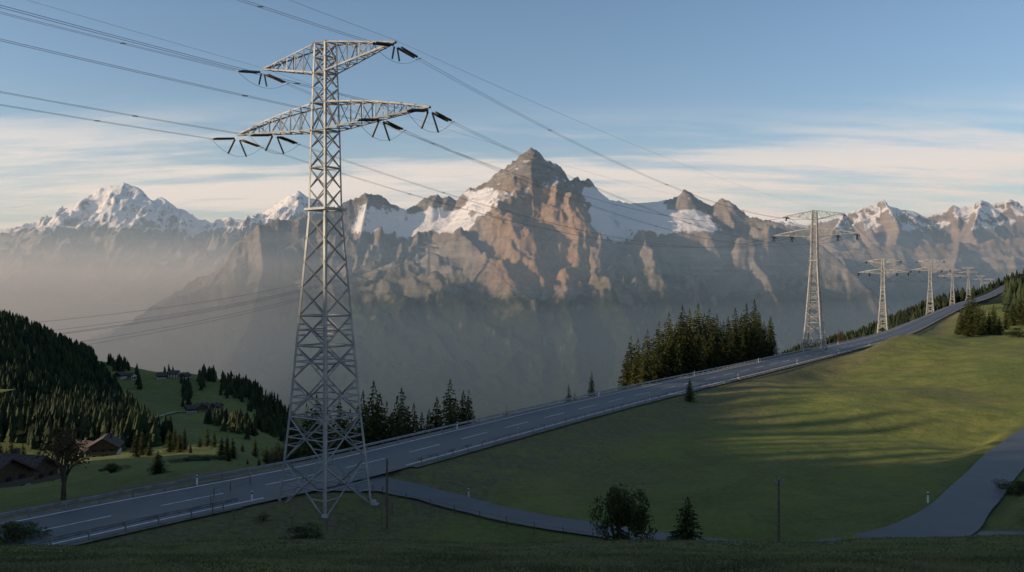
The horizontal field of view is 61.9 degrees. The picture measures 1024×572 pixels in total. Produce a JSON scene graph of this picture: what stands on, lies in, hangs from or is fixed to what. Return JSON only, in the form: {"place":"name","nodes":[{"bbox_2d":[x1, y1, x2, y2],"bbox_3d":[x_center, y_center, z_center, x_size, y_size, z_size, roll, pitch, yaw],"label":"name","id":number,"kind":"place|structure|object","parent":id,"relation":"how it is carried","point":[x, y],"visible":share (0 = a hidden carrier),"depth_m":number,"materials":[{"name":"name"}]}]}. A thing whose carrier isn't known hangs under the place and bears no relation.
{"place":"outdoors","nodes":[
{"label":"outdoors","id":0,"kind":"place"},
{"bbox_2d":[0,147,1023,437],"bbox_3d":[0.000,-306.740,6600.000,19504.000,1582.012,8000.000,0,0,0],"label":"mountain range","id":1,"kind":"structure","parent":0,"point":[494,311],"depth_m":4828.04,"materials":[{"name":"stone"}]},
{"bbox_2d":[419,242,438,275],"bbox_3d":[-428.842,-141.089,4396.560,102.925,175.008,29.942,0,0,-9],"label":"transmission tower","id":2,"kind":"structure","parent":1,"relation":"on","point":[428,261],"depth_m":4390.99,"materials":[{"name":"metal"}]},
{"bbox_2d":[43,243,434,344],"bbox_3d":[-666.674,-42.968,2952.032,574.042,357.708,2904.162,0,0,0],"label":"power line","id":3,"kind":"object","parent":2,"relation":"hanging from","point":[251,300],"visible":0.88,"depth_m":2486.57,"materials":[{"name":"metal"}]},
{"bbox_2d":[0,274,1023,571],"bbox_3d":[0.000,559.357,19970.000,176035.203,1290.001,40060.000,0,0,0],"label":"ground","id":4,"kind":"structure","parent":0,"point":[882,434],"depth_m":101.63,"materials":[{"name":"green plant"}]},
{"bbox_2d":[0,456,39,487],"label":"chalet","id":5,"kind":"object","parent":4,"relation":"on","point":[14,472],"visible":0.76,"depth_m":140.96,"materials":[{"name":"wood"}]},
{"bbox_2d":[0,521,52,545],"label":"bush","id":6,"kind":"object","parent":4,"relation":"on","point":[12,528],"visible":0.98,"depth_m":69.23,"materials":[{"name":"green plant"}]},
{"bbox_2d":[0,448,66,483],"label":"chalet","id":7,"kind":"object","parent":4,"relation":"on","point":[48,469],"visible":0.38,"depth_m":149.28,"materials":[{"name":"wood"}]},
{"bbox_2d":[32,423,90,499],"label":"autumn tree","id":8,"kind":"object","parent":4,"relation":"on","point":[69,445],"visible":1,"depth_m":91.81,"materials":[{"name":"brown plant"}]},
{"bbox_2d":[0,308,163,446],"bbox_3d":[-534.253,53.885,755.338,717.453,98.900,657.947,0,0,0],"label":"distant forest","id":9,"kind":"object","parent":4,"relation":"on","point":[51,373],"visible":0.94,"depth_m":607.76,"materials":[{"name":"plant"}]},
{"bbox_2d":[85,433,124,456],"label":"chalet","id":10,"kind":"object","parent":4,"relation":"on","point":[108,444],"visible":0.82,"depth_m":295.57,"materials":[{"name":"wood"}]},
{"bbox_2d":[97,463,130,472],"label":"bush","id":11,"kind":"object","parent":4,"relation":"on","point":[112,468],"visible":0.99,"depth_m":119.98,"materials":[{"name":"green plant"}]},
{"bbox_2d":[129,431,142,457],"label":"spruce tree","id":12,"kind":"object","parent":4,"relation":"on","point":[134,450],"visible":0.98,"depth_m":239.69,"materials":[{"name":"green plant"}]},
{"bbox_2d":[138,429,147,454],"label":"spruce tree","id":13,"kind":"object","parent":4,"relation":"on","point":[142,442],"visible":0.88,"depth_m":249.77,"materials":[{"name":"green plant"}]},
{"bbox_2d":[144,434,155,455],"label":"spruce tree","id":14,"kind":"object","parent":4,"relation":"on","point":[149,451],"visible":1,"depth_m":244.90,"materials":[{"name":"green plant"}]},
{"bbox_2d":[147,451,171,474],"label":"spruce tree","id":15,"kind":"object","parent":4,"relation":"on","point":[158,466],"visible":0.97,"depth_m":103.73,"materials":[{"name":"green plant"}]},
{"bbox_2d":[25,342,304,451],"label":"distant forest","id":16,"kind":"object","parent":4,"relation":"on","point":[265,419],"visible":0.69,"depth_m":722.00,"materials":[{"name":"plant"}]},
{"bbox_2d":[162,429,176,452],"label":"spruce tree","id":17,"kind":"object","parent":4,"relation":"on","point":[170,446],"visible":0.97,"depth_m":254.72,"materials":[{"name":"green plant"}]},
{"bbox_2d":[165,457,202,462],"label":"bush","id":18,"kind":"object","parent":4,"relation":"on","point":[184,459],"visible":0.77,"depth_m":130.17,"materials":[{"name":"green plant"}]},
{"bbox_2d":[188,455,227,460],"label":"bush","id":19,"kind":"object","parent":4,"relation":"on","point":[209,458],"visible":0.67,"depth_m":149.96,"materials":[{"name":"green plant"}]},
{"bbox_2d":[256,446,283,465],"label":"bush","id":20,"kind":"object","parent":4,"relation":"on","point":[272,459],"visible":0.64,"depth_m":159.69,"materials":[{"name":"green plant"}]},
{"bbox_2d":[278,414,300,464],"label":"spruce tree","id":21,"kind":"object","parent":4,"relation":"on","point":[292,455],"visible":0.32,"depth_m":129.67,"materials":[{"name":"green plant"}]},
{"bbox_2d":[276,521,324,539],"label":"bush","id":22,"kind":"object","parent":4,"relation":"on","point":[304,530],"visible":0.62,"depth_m":71.24,"materials":[{"name":"green plant"}]},
{"bbox_2d":[212,486,392,532],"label":"wire fence","id":23,"kind":"object","parent":4,"relation":"on","point":[310,518],"visible":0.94,"depth_m":76.09,"materials":[{"name":"brown wood"}]},
{"bbox_2d":[295,404,318,461],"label":"spruce tree","id":24,"kind":"object","parent":4,"relation":"on","point":[305,426],"visible":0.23,"depth_m":127.75,"materials":[{"name":"green plant"}]},
{"bbox_2d":[300,414,322,460],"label":"spruce tree","id":25,"kind":"object","parent":4,"relation":"on","point":[310,452],"visible":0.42,"depth_m":123.77,"materials":[{"name":"green plant"}]},
{"bbox_2d":[301,394,322,457],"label":"spruce tree","id":26,"kind":"object","parent":4,"relation":"on","point":[317,425],"visible":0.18,"depth_m":134.78,"materials":[{"name":"green plant"}]},
{"bbox_2d":[322,421,339,455],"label":"spruce tree","id":27,"kind":"object","parent":4,"relation":"on","point":[331,435],"visible":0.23,"depth_m":121.87,"materials":[{"name":"green plant"}]},
{"bbox_2d":[213,40,454,517],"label":"transmission tower","id":28,"kind":"structure","parent":4,"relation":"on","point":[325,311],"depth_m":82.34,"materials":[{"name":"metal"}]},
{"bbox_2d":[0,0,985,284],"bbox_3d":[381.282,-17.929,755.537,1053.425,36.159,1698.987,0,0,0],"label":"power line","id":29,"kind":"object","parent":28,"relation":"hanging from","point":[412,136],"visible":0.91,"depth_m":89.48,"materials":[{"name":"metal"}]},
{"bbox_2d":[328,399,350,452],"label":"spruce tree","id":30,"kind":"object","parent":4,"relation":"on","point":[338,407],"visible":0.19,"depth_m":131.68,"materials":[{"name":"green plant"}]},
{"bbox_2d":[336,414,354,452],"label":"spruce tree","id":31,"kind":"object","parent":4,"relation":"on","point":[345,444],"visible":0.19,"depth_m":125.70,"materials":[{"name":"green plant"}]},
{"bbox_2d":[349,391,373,448],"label":"spruce tree","id":32,"kind":"object","parent":4,"relation":"on","point":[363,419],"visible":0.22,"depth_m":129.85,"materials":[{"name":"green plant"}]},
{"bbox_2d":[355,408,375,449],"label":"spruce tree","id":33,"kind":"object","parent":4,"relation":"on","point":[368,435],"visible":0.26,"depth_m":123.71,"materials":[{"name":"green plant"}]},
{"bbox_2d":[356,381,383,439],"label":"spruce tree","id":34,"kind":"object","parent":4,"relation":"on","point":[371,405],"visible":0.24,"depth_m":132.88,"materials":[{"name":"green plant"}]},
{"bbox_2d":[366,403,384,445],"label":"spruce tree","id":35,"kind":"object","parent":4,"relation":"on","point":[375,428],"visible":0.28,"depth_m":127.83,"materials":[{"name":"green plant"}]},
{"bbox_2d":[370,394,386,438],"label":"spruce tree","id":36,"kind":"object","parent":4,"relation":"on","point":[379,418],"visible":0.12,"depth_m":137.81,"materials":[{"name":"green plant"}]},
{"bbox_2d":[379,402,394,444],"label":"spruce tree","id":37,"kind":"object","parent":4,"relation":"on","point":[384,423],"visible":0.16,"depth_m":129.88,"materials":[{"name":"green plant"}]},
{"bbox_2d":[385,457,388,528],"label":"utility pole","id":38,"kind":"object","parent":4,"relation":"on","point":[386,461],"visible":0.83,"depth_m":77.91,"materials":[{"name":"brown wood"}]},
{"bbox_2d":[383,413,397,443],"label":"spruce tree","id":39,"kind":"object","parent":4,"relation":"on","point":[390,434],"visible":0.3,"depth_m":123.94,"materials":[{"name":"green plant"}]},
{"bbox_2d":[394,408,405,439],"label":"spruce tree","id":40,"kind":"object","parent":4,"relation":"on","point":[399,431],"visible":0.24,"depth_m":125.99,"materials":[{"name":"green plant"}]},
{"bbox_2d":[392,386,414,437],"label":"spruce tree","id":41,"kind":"object","parent":4,"relation":"on","point":[402,413],"visible":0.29,"depth_m":136.04,"materials":[{"name":"green plant"}]},
{"bbox_2d":[402,411,411,437],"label":"spruce tree","id":42,"kind":"object","parent":4,"relation":"on","point":[407,430],"visible":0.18,"depth_m":127.89,"materials":[{"name":"green plant"}]},
{"bbox_2d":[407,404,419,436],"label":"spruce tree","id":43,"kind":"object","parent":4,"relation":"on","point":[413,418],"visible":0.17,"depth_m":141.91,"materials":[{"name":"green plant"}]},
{"bbox_2d":[429,398,441,427],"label":"spruce tree","id":44,"kind":"object","parent":4,"relation":"on","point":[433,418],"visible":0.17,"depth_m":139.71,"materials":[{"name":"green plant"}]},
{"bbox_2d":[435,379,461,430],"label":"spruce tree","id":45,"kind":"object","parent":4,"relation":"on","point":[449,402],"visible":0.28,"depth_m":135.85,"materials":[{"name":"green plant"}]},
{"bbox_2d":[457,389,468,423],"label":"spruce tree","id":46,"kind":"object","parent":4,"relation":"on","point":[462,401],"visible":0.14,"depth_m":140.98,"materials":[{"name":"green plant"}]},
{"bbox_2d":[464,390,475,423],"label":"spruce tree","id":47,"kind":"object","parent":4,"relation":"on","point":[468,417],"visible":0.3,"depth_m":138.87,"materials":[{"name":"green plant"}]},
{"bbox_2d":[0,287,999,520],"bbox_3d":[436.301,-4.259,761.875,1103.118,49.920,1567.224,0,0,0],"label":"gravel verge","id":48,"kind":"structure","parent":4,"relation":"on","point":[147,492],"depth_m":98.70,"materials":[{"name":"gravel"}]},
{"bbox_2d":[0,285,1003,516],"bbox_3d":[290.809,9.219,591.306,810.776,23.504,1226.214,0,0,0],"label":"guardrail","id":49,"kind":"object","parent":48,"relation":"on","point":[28,510],"visible":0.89,"depth_m":101.40,"materials":[{"name":"metal"}]},
{"bbox_2d":[0,285,1004,545],"bbox_3d":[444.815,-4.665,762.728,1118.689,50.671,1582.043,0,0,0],"label":"highway","id":50,"kind":"structure","parent":4,"relation":"on","point":[264,487],"depth_m":99.68,"materials":[{"name":"asphalt"}]},
{"bbox_2d":[0,533,1023,571],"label":"grass","id":51,"kind":"structure","parent":4,"relation":"on","point":[765,560],"depth_m":15.92,"materials":[{"name":"plant"}]},
{"bbox_2d":[382,486,656,541],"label":"wire fence","id":52,"kind":"object","parent":4,"relation":"on","point":[491,514],"visible":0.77,"depth_m":79.68,"materials":[{"name":"brown wood"}]},
{"bbox_2d":[65,292,1001,545],"bbox_3d":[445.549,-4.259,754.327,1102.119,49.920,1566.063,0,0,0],"label":"gravel verge","id":53,"kind":"structure","parent":4,"relation":"on","point":[152,526],"depth_m":109.15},
{"bbox_2d":[21,291,1002,545],"bbox_3d":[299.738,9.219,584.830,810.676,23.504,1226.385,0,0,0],"label":"guardrail","id":54,"kind":"object","parent":53,"relation":"on","point":[223,503],"visible":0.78,"depth_m":103.42,"materials":[{"name":"metal"}]},
{"bbox_2d":[588,482,656,540],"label":"bush","id":55,"kind":"object","parent":4,"relation":"on","point":[630,516],"visible":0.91,"depth_m":68.59,"materials":[{"name":"green plant"}]},
{"bbox_2d":[617,351,631,389],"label":"spruce tree","id":56,"kind":"object","parent":4,"relation":"on","point":[626,375],"visible":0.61,"depth_m":221.56,"materials":[{"name":"green plant"}]},
{"bbox_2d":[617,336,638,388],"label":"spruce tree","id":57,"kind":"object","parent":4,"relation":"on","point":[631,356],"visible":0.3,"depth_m":227.88,"materials":[{"name":"green plant"}]},
{"bbox_2d":[627,352,642,387],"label":"spruce tree","id":58,"kind":"object","parent":4,"relation":"on","point":[634,363],"visible":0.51,"depth_m":217.62,"materials":[{"name":"green plant"}]},
{"bbox_2d":[630,345,654,386],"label":"spruce tree","id":59,"kind":"object","parent":4,"relation":"on","point":[643,372],"visible":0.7,"depth_m":214.33,"materials":[{"name":"green plant"}]},
{"bbox_2d":[636,329,655,383],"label":"spruce tree","id":60,"kind":"object","parent":4,"relation":"on","point":[647,344],"visible":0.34,"depth_m":225.57,"materials":[{"name":"green plant"}]},
{"bbox_2d":[647,344,670,383],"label":"spruce tree","id":61,"kind":"object","parent":4,"relation":"on","point":[657,371],"visible":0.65,"depth_m":221.44,"materials":[{"name":"green plant"}]},
{"bbox_2d":[649,322,668,379],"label":"spruce tree","id":62,"kind":"object","parent":4,"relation":"on","point":[658,336],"visible":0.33,"depth_m":235.79,"materials":[{"name":"green plant"}]},
{"bbox_2d":[653,337,673,380],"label":"spruce tree","id":63,"kind":"object","parent":4,"relation":"on","point":[663,354],"visible":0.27,"depth_m":224.65,"materials":[{"name":"green plant"}]},
{"bbox_2d":[660,313,676,366],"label":"spruce tree","id":64,"kind":"object","parent":4,"relation":"on","point":[667,333],"visible":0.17,"depth_m":239.56,"materials":[{"name":"green plant"}]},
{"bbox_2d":[665,328,680,378],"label":"spruce tree","id":65,"kind":"object","parent":4,"relation":"on","point":[671,349],"visible":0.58,"depth_m":227.88,"materials":[{"name":"green plant"}]},
{"bbox_2d":[669,337,684,378],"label":"spruce tree","id":66,"kind":"object","parent":4,"relation":"on","point":[678,370],"visible":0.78,"depth_m":225.67,"materials":[{"name":"green plant"}]},
{"bbox_2d":[668,315,690,368],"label":"spruce tree","id":67,"kind":"object","parent":4,"relation":"on","point":[680,329],"visible":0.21,"depth_m":238.00,"materials":[{"name":"green plant"}]},
{"bbox_2d":[673,304,695,364],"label":"spruce tree","id":68,"kind":"object","parent":4,"relation":"on","point":[683,326],"visible":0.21,"depth_m":242.81,"materials":[{"name":"green plant"}]},
{"bbox_2d":[667,496,704,540],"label":"spruce tree","id":69,"kind":"object","parent":4,"relation":"on","point":[685,532],"visible":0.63,"depth_m":68.81,"materials":[{"name":"green plant"}]},
{"bbox_2d":[676,323,702,376],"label":"spruce tree","id":70,"kind":"object","parent":4,"relation":"on","point":[686,360],"visible":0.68,"depth_m":229.43,"materials":[{"name":"green plant"}]},
{"bbox_2d":[684,378,696,401],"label":"spruce tree","id":71,"kind":"object","parent":4,"relation":"on","point":[689,397],"visible":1,"depth_m":154.76,"materials":[{"name":"green plant"}]},
{"bbox_2d":[688,329,708,373],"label":"spruce tree","id":72,"kind":"object","parent":4,"relation":"on","point":[698,350],"visible":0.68,"depth_m":231.54,"materials":[{"name":"green plant"}]},
{"bbox_2d":[689,304,714,363],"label":"spruce tree","id":73,"kind":"object","parent":4,"relation":"on","point":[696,322],"visible":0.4,"depth_m":244.84,"materials":[{"name":"green plant"}]},
{"bbox_2d":[699,333,714,372],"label":"spruce tree","id":74,"kind":"object","parent":4,"relation":"on","point":[704,347],"visible":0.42,"depth_m":235.46,"materials":[{"name":"green plant"}]},
{"bbox_2d":[702,308,723,357],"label":"spruce tree","id":75,"kind":"object","parent":4,"relation":"on","point":[708,324],"visible":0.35,"depth_m":248.61,"materials":[{"name":"green plant"}]},
{"bbox_2d":[705,329,721,370],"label":"spruce tree","id":76,"kind":"object","parent":4,"relation":"on","point":[711,354],"visible":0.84,"depth_m":234.41,"materials":[{"name":"green plant"}]},
{"bbox_2d":[716,336,726,368],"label":"spruce tree","id":77,"kind":"object","parent":4,"relation":"on","point":[721,356],"visible":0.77,"depth_m":239.72,"materials":[{"name":"green plant"}]},
{"bbox_2d":[716,320,736,369],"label":"spruce tree","id":78,"kind":"object","parent":4,"relation":"on","point":[725,341],"visible":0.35,"depth_m":249.53,"materials":[{"name":"green plant"}]},
{"bbox_2d":[720,329,742,366],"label":"spruce tree","id":79,"kind":"object","parent":4,"relation":"on","point":[731,353],"visible":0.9,"depth_m":239.18,"materials":[{"name":"green plant"}]},
{"bbox_2d":[725,308,747,361],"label":"spruce tree","id":80,"kind":"object","parent":4,"relation":"on","point":[735,333],"visible":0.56,"depth_m":255.50,"materials":[{"name":"green plant"}]},
{"bbox_2d":[737,334,748,362],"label":"spruce tree","id":81,"kind":"object","parent":4,"relation":"on","point":[742,350],"visible":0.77,"depth_m":244.64,"materials":[{"name":"green plant"}]},
{"bbox_2d":[736,304,755,355],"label":"spruce tree","id":82,"kind":"object","parent":4,"relation":"on","point":[745,329],"visible":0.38,"depth_m":261.78,"materials":[{"name":"green plant"}]},
{"bbox_2d":[742,323,759,361],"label":"spruce tree","id":83,"kind":"object","parent":4,"relation":"on","point":[750,351],"visible":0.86,"depth_m":249.45,"materials":[{"name":"green plant"}]},
{"bbox_2d":[748,299,765,352],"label":"spruce tree","id":84,"kind":"object","parent":4,"relation":"on","point":[756,325],"visible":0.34,"depth_m":265.90,"materials":[{"name":"green plant"}]},
{"bbox_2d":[752,329,765,359],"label":"spruce tree","id":85,"kind":"object","parent":4,"relation":"on","point":[757,341],"visible":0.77,"depth_m":251.66,"materials":[{"name":"green plant"}]},
{"bbox_2d":[761,321,773,356],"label":"spruce tree","id":86,"kind":"object","parent":4,"relation":"on","point":[767,342],"visible":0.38,"depth_m":269.53,"materials":[{"name":"green plant"}]},
{"bbox_2d":[766,316,778,355],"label":"spruce tree","id":87,"kind":"object","parent":4,"relation":"on","point":[770,334],"visible":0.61,"depth_m":275.54,"materials":[{"name":"green plant"}]},
{"bbox_2d":[773,477,783,541],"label":"utility pole","id":88,"kind":"object","parent":4,"relation":"on","point":[778,511],"visible":0.91,"depth_m":71.92,"materials":[{"name":"brown wood"}]},
{"bbox_2d":[770,210,859,350],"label":"transmission tower","id":89,"kind":"structure","parent":4,"relation":"on","point":[816,213],"depth_m":274.44,"materials":[{"name":"metal"}]},
{"bbox_2d":[857,258,909,333],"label":"transmission tower","id":90,"kind":"structure","parent":4,"relation":"on","point":[880,312],"depth_m":513.05,"materials":[{"name":"metal"}]},
{"bbox_2d":[778,269,1023,354],"bbox_3d":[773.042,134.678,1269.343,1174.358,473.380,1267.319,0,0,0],"label":"distant forest","id":91,"kind":"object","parent":4,"relation":"on","point":[901,317],"visible":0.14,"depth_m":1088.59,"materials":[{"name":"plant"}]},
{"bbox_2d":[910,259,950,314],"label":"transmission tower","id":92,"kind":"structure","parent":4,"relation":"on","point":[931,286],"depth_m":698.92,"materials":[{"name":"metal"}]},
{"bbox_2d":[937,268,967,305],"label":"transmission tower","id":93,"kind":"structure","parent":4,"relation":"on","point":[952,280],"depth_m":948.89,"materials":[{"name":"metal"}]},
{"bbox_2d":[953,310,966,334],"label":"spruce tree","id":94,"kind":"object","parent":4,"relation":"on","point":[960,330],"visible":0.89,"depth_m":329.55,"materials":[{"name":"green plant"}]},
{"bbox_2d":[961,313,977,336],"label":"spruce tree","id":95,"kind":"object","parent":4,"relation":"on","point":[970,333],"visible":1,"depth_m":319.46,"materials":[{"name":"green plant"}]},
{"bbox_2d":[954,293,992,334],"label":"spruce tree","id":96,"kind":"object","parent":4,"relation":"on","point":[972,310],"visible":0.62,"depth_m":329.41,"materials":[{"name":"green plant"}]},
{"bbox_2d":[970,305,988,335],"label":"spruce tree","id":97,"kind":"object","parent":4,"relation":"on","point":[978,321],"visible":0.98,"depth_m":324.37,"materials":[{"name":"green plant"}]},
{"bbox_2d":[984,311,994,334],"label":"spruce tree","id":98,"kind":"object","parent":4,"relation":"on","point":[990,326],"visible":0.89,"depth_m":329.52,"materials":[{"name":"green plant"}]},
{"bbox_2d":[990,305,999,334],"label":"spruce tree","id":99,"kind":"object","parent":4,"relation":"on","point":[994,317],"visible":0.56,"depth_m":344.37,"materials":[{"name":"green plant"}]},
{"bbox_2d":[993,316,1004,334],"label":"spruce tree","id":100,"kind":"object","parent":4,"relation":"on","point":[999,328],"visible":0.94,"depth_m":334.72,"materials":[{"name":"green plant"}]},
{"bbox_2d":[991,478,1023,496],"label":"bush","id":101,"kind":"object","parent":4,"relation":"on","point":[1019,486],"visible":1,"depth_m":84.08,"materials":[{"name":"green plant"}]},
{"bbox_2d":[1000,277,1023,315],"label":"distant forest","id":102,"kind":"object","parent":4,"relation":"on","point":[1012,291],"visible":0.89,"depth_m":484.30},
{"bbox_2d":[1002,328,1023,337],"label":"bush","id":103,"kind":"object","parent":4,"relation":"on","point":[1017,333],"visible":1,"depth_m":299.59,"materials":[{"name":"green plant"}]},
{"bbox_2d":[1006,302,1021,325],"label":"spruce tree","id":104,"kind":"object","parent":4,"relation":"on","point":[1013,317],"visible":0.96,"depth_m":399.35,"materials":[{"name":"green plant"}]},
{"bbox_2d":[1015,293,1023,322],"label":"spruce tree","id":105,"kind":"object","parent":4,"relation":"on","point":[1020,305],"visible":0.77,"depth_m":409.73,"materials":[{"name":"green plant"}]},
{"bbox_2d":[0,0,1023,229],"label":"sky","id":106,"kind":"structure","parent":0,"point":[845,106],"materials":[{"name":"blue"}]},
{"bbox_2d":[289,428,1023,542],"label":"side road","id":107,"kind":"structure","parent":0,"point":[967,501],"depth_m":82.41,"materials":[{"name":"asphalt"}]},
{"bbox_2d":[912,531,1023,537],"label":"side road","id":108,"kind":"structure","parent":0,"point":[985,533],"depth_m":70.94,"materials":[{"name":"asphalt"}]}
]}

